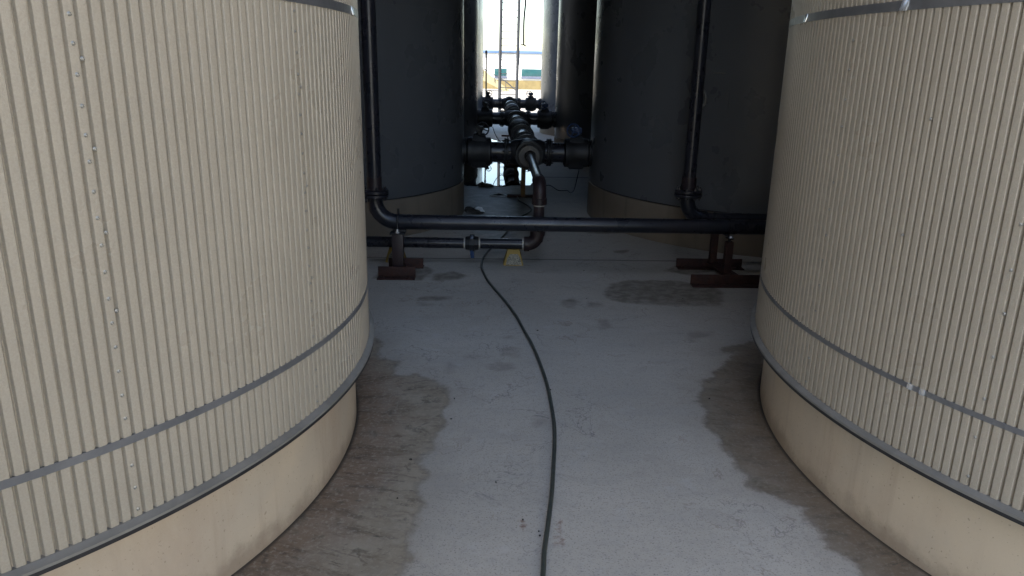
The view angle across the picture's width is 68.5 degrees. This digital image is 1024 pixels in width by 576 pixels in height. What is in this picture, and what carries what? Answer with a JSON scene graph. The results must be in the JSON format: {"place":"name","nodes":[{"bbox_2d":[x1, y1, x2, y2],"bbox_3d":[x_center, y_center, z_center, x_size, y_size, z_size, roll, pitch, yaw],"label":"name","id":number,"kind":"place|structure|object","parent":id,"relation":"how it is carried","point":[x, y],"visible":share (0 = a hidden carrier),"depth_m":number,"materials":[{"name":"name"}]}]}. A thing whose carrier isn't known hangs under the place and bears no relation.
{"place":"outdoors","nodes":[
{"label":"outdoors","id":0,"kind":"place"},
{"bbox_2d":[485,50,486,94],"bbox_3d":[-0.802,-6.264,23.163,0.070,2.030,0.070,1,16,-2],"label":"thin pole","id":1,"kind":"object","parent":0,"point":[485,72],"visible":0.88,"depth_m":23.04,"materials":[{"name":"grey metal"}]},
{"bbox_2d":[483,0,542,50],"label":"sky","id":2,"kind":"structure","parent":0,"point":[534,8],"materials":[{"name":"white"}]},
{"bbox_2d":[462,90,592,168],"bbox_3d":[0.088,-3.147,13.598,1.585,0.502,11.850,1,16,-2],"label":"pipe manifold","id":3,"kind":"object","parent":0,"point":[480,149],"visible":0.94,"depth_m":8.26,"materials":[{"name":"black metal"}]},
{"bbox_2d":[366,143,546,257],"bbox_3d":[-1.225,-0.902,7.065,3.130,0.752,2.065,1,16,-2],"label":"drain pipe","id":4,"kind":"object","parent":3,"relation":"attached to","point":[472,243],"visible":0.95,"depth_m":6.20,"materials":[{"name":"black metal"}]},
{"bbox_2d":[546,169,578,192],"bbox_3d":[0.508,-1.405,9.494,0.536,0.526,1.980,1,16,-2],"label":"cable","id":5,"kind":"object","parent":3,"relation":"hanging from","point":[567,190],"visible":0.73,"depth_m":9.53,"materials":[{"name":"black rubber"}]},
{"bbox_2d":[231,89,931,575],"bbox_3d":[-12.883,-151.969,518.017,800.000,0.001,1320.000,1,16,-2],"label":"ground","id":6,"kind":"structure","parent":0,"point":[673,459],"depth_m":3.42,"materials":[{"name":"concrete"}]},
{"bbox_2d":[0,0,374,575],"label":"storage tank","id":7,"kind":"object","parent":6,"relation":"on","point":[187,331],"visible":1,"depth_m":2.00,"materials":[{"name":"metal"}]},
{"bbox_2d":[385,247,406,262],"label":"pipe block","id":8,"kind":"structure","parent":6,"relation":"on","point":[389,254],"depth_m":6.28,"materials":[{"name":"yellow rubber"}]},
{"bbox_2d":[377,208,423,279],"bbox_3d":[-0.876,-0.369,5.915,0.326,0.514,0.438,1,16,-2],"label":"pipe support","id":9,"kind":"object","parent":6,"relation":"on","point":[400,267],"visible":0.95,"depth_m":5.85,"materials":[{"name":"metal"}]},
{"bbox_2d":[360,0,765,234],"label":"cross pipe","id":10,"kind":"object","parent":9,"relation":"on","point":[376,194],"visible":0.94,"depth_m":5.84,"materials":[{"name":"black metal"}]},
{"bbox_2d":[357,0,463,236],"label":"storage tank","id":11,"kind":"object","parent":6,"relation":"on","point":[420,53],"visible":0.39,"depth_m":7.12,"materials":[{"name":"grey metal"}]},
{"bbox_2d":[464,0,477,138],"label":"storage tank","id":12,"kind":"object","parent":6,"relation":"on","point":[470,62],"visible":0.1,"depth_m":12.69,"materials":[{"name":"black metal"}]},
{"bbox_2d":[464,206,483,213],"bbox_3d":[-0.456,-0.879,8.510,0.152,0.062,0.315,-9,19,-32],"label":"debris","id":13,"kind":"object","parent":6,"relation":"on","point":[470,209],"visible":1,"depth_m":8.45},
{"bbox_2d":[478,0,483,108],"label":"storage tank","id":14,"kind":"object","parent":6,"relation":"on","point":[480,47],"visible":0.04,"depth_m":17.98,"materials":[{"name":"grey metal"}]},
{"bbox_2d":[478,181,493,186],"bbox_3d":[-0.354,-1.412,10.275,0.227,0.091,0.120,1,16,-2],"label":"debris","id":15,"kind":"object","parent":6,"relation":"on","point":[482,184],"visible":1,"depth_m":10.24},
{"bbox_2d":[464,139,531,186],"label":"puddle","id":16,"kind":"object","parent":6,"relation":"on","point":[499,174],"visible":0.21,"depth_m":11.38,"materials":[{"name":"grey liquid"}]},
{"bbox_2d":[490,193,506,196],"bbox_3d":[-0.168,-1.198,9.615,0.236,0.027,0.236,1,16,-2],"label":"drain cover","id":17,"kind":"object","parent":6,"relation":"on","point":[499,195],"visible":0.97,"depth_m":9.58,"materials":[{"name":"black metal"}]},
{"bbox_2d":[483,68,514,91],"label":"stair","id":18,"kind":"object","parent":6,"relation":"on","point":[491,80],"visible":0.52,"depth_m":47.71,"materials":[{"name":"metal"}]},
{"bbox_2d":[498,0,520,111],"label":"access ladder","id":19,"kind":"object","parent":6,"relation":"on","point":[500,66],"visible":0.86,"depth_m":24.75,"materials":[{"name":"metal"}]},
{"bbox_2d":[483,50,541,89],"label":"site cabin","id":20,"kind":"object","parent":6,"relation":"on","point":[530,63],"visible":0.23,"depth_m":52.41,"materials":[{"name":"white metal"}]},
{"bbox_2d":[494,68,506,78],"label":"window","id":21,"kind":"structure","parent":20,"relation":"in","point":[504,76],"depth_m":52.44,"materials":[{"name":"teal glass"}]},
{"bbox_2d":[507,69,520,79],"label":"door","id":22,"kind":"structure","parent":20,"relation":"in","point":[512,76],"depth_m":52.49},
{"bbox_2d":[521,69,540,78],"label":"window","id":23,"kind":"structure","parent":20,"relation":"in","point":[526,73],"depth_m":52.50,"materials":[{"name":"teal glass"}]},
{"bbox_2d":[503,249,522,265],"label":"pipe block","id":24,"kind":"structure","parent":6,"relation":"on","point":[512,257],"depth_m":6.26,"materials":[{"name":"yellow concrete"}]},
{"bbox_2d":[481,196,556,575],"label":"garden hose","id":25,"kind":"object","parent":6,"relation":"on","point":[546,532],"visible":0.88,"depth_m":3.38,"materials":[{"name":"black rubber"}]},
{"bbox_2d":[507,167,532,197],"bbox_3d":[0.143,-1.420,9.442,0.400,0.568,0.070,1,16,-2],"label":"pipe stand","id":26,"kind":"object","parent":6,"relation":"on","point":[523,179],"visible":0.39,"depth_m":9.47,"materials":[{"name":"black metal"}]},
{"bbox_2d":[539,0,558,135],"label":"storage tank","id":27,"kind":"object","parent":6,"relation":"on","point":[549,48],"visible":0.04,"depth_m":17.81,"materials":[{"name":"grey metal"}]},
{"bbox_2d":[396,270,709,536],"bbox_3d":[0.560,0.393,4.336,1.205,0.008,3.592,7,17,18],"label":"grit","id":28,"kind":"object","parent":6,"relation":"on","point":[495,481],"visible":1,"depth_m":3.16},
{"bbox_2d":[554,0,596,166],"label":"storage tank","id":29,"kind":"object","parent":6,"relation":"on","point":[575,54],"visible":0.15,"depth_m":12.45,"materials":[{"name":"black metal"}]},
{"bbox_2d":[587,0,791,257],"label":"storage tank","id":30,"kind":"object","parent":6,"relation":"on","point":[643,59],"visible":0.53,"depth_m":6.78,"materials":[{"name":"grey metal"}]},
{"bbox_2d":[676,218,759,287],"bbox_3d":[1.732,-0.314,5.975,0.708,0.474,0.618,1,16,-2],"label":"pipe support","id":31,"kind":"object","parent":6,"relation":"on","point":[725,266],"visible":0.9,"depth_m":5.92,"materials":[{"name":"metal"}]},
{"bbox_2d":[750,0,1023,575],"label":"storage tank","id":32,"kind":"object","parent":6,"relation":"on","point":[887,321],"visible":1,"depth_m":2.44,"materials":[{"name":"metal"}]},
{"bbox_3d":[-0.103,-8.946,24.993,9.600,6.180,0.900,1,16,-2],"label":"overhead gantry","id":33,"kind":"object","parent":6,"relation":"on","visible":0},
{"bbox_2d":[521,0,526,46],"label":"hanging rope","id":34,"kind":"object","parent":33,"relation":"hanging from","point":[524,25],"visible":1,"depth_m":24.76,"materials":[{"name":"grey"}]},
{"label":"overhead walkway","id":35,"kind":"object","parent":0,"visible":0},
{"bbox_2d":[674,0,766,219],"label":"riser pipe","id":36,"kind":"object","parent":35,"relation":"attached to","point":[688,193],"visible":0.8,"depth_m":5.95,"materials":[{"name":"black metal"}]}
]}

